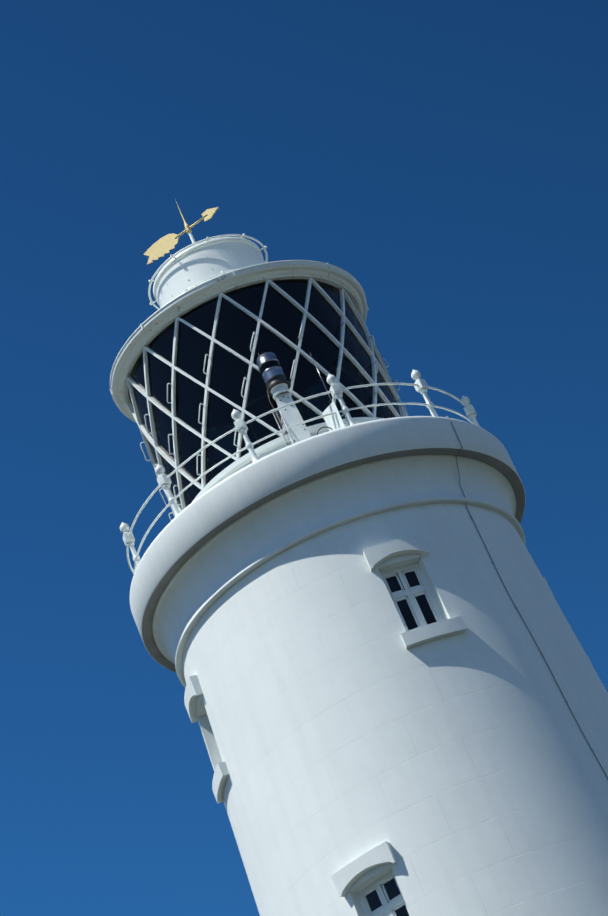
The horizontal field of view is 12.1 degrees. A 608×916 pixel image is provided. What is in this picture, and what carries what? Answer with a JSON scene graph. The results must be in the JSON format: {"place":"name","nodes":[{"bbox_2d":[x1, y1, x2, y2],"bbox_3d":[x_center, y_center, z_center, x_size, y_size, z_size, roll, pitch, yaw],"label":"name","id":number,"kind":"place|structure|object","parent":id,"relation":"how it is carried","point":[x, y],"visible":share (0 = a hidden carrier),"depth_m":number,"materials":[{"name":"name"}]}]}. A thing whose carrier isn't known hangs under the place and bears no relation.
{"place":"outdoors","nodes":[
{"label":"outdoors","id":0,"kind":"place"},
{"bbox_2d":[0,0,607,915],"label":"sky","id":1,"kind":"structure","parent":0,"point":[449,157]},
{"bbox_2d":[182,503,607,915],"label":"tower shaft","id":2,"kind":"object","parent":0,"point":[377,708],"visible":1,"depth_m":43.55,"materials":[{"name":"paint"}]},
{"bbox_2d":[130,416,524,687],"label":"gallery slab","id":3,"kind":"structure","parent":2,"relation":"on","point":[205,551],"depth_m":45.43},
{"bbox_2d":[110,233,407,520],"bbox_3d":[-0.763,-1.096,49.683,4.780,6.020,4.780,-23,-29,-1],"label":"lantern","id":4,"kind":"object","parent":3,"relation":"on","point":[186,378],"visible":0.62,"depth_m":48.09,"materials":[{"name":"white metal"}]},
{"bbox_2d":[143,202,218,264],"bbox_3d":[-2.193,-4.029,51.526,1.697,1.510,0.146,-36,-31,21],"label":"weather vane","id":5,"kind":"object","parent":4,"relation":"on","point":[162,246],"visible":0.88,"depth_m":51.59,"materials":[{"name":"gold metal"}]},
{"bbox_2d":[256,352,344,444],"bbox_3d":[-0.192,-1.064,46.191,1.088,2.230,0.781,-42,-34,30],"label":"gallery equipment","id":6,"kind":"object","parent":3,"relation":"on","point":[278,384],"visible":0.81,"depth_m":46.41,"materials":[{"name":"white metal"}]},
{"bbox_2d":[120,370,481,574],"bbox_3d":[0.093,0.862,48.521,6.453,1.135,6.448,-23,-29,-1],"label":"gallery railing","id":7,"kind":"object","parent":3,"relation":"on","point":[420,385],"visible":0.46,"depth_m":46.30,"materials":[{"name":"white metal"}]},
{"bbox_2d":[446,416,607,778],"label":"lightning conductor","id":8,"kind":"object","parent":2,"relation":"attached to","point":[514,603],"visible":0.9,"depth_m":44.73,"materials":[{"name":"metal"}]}
]}

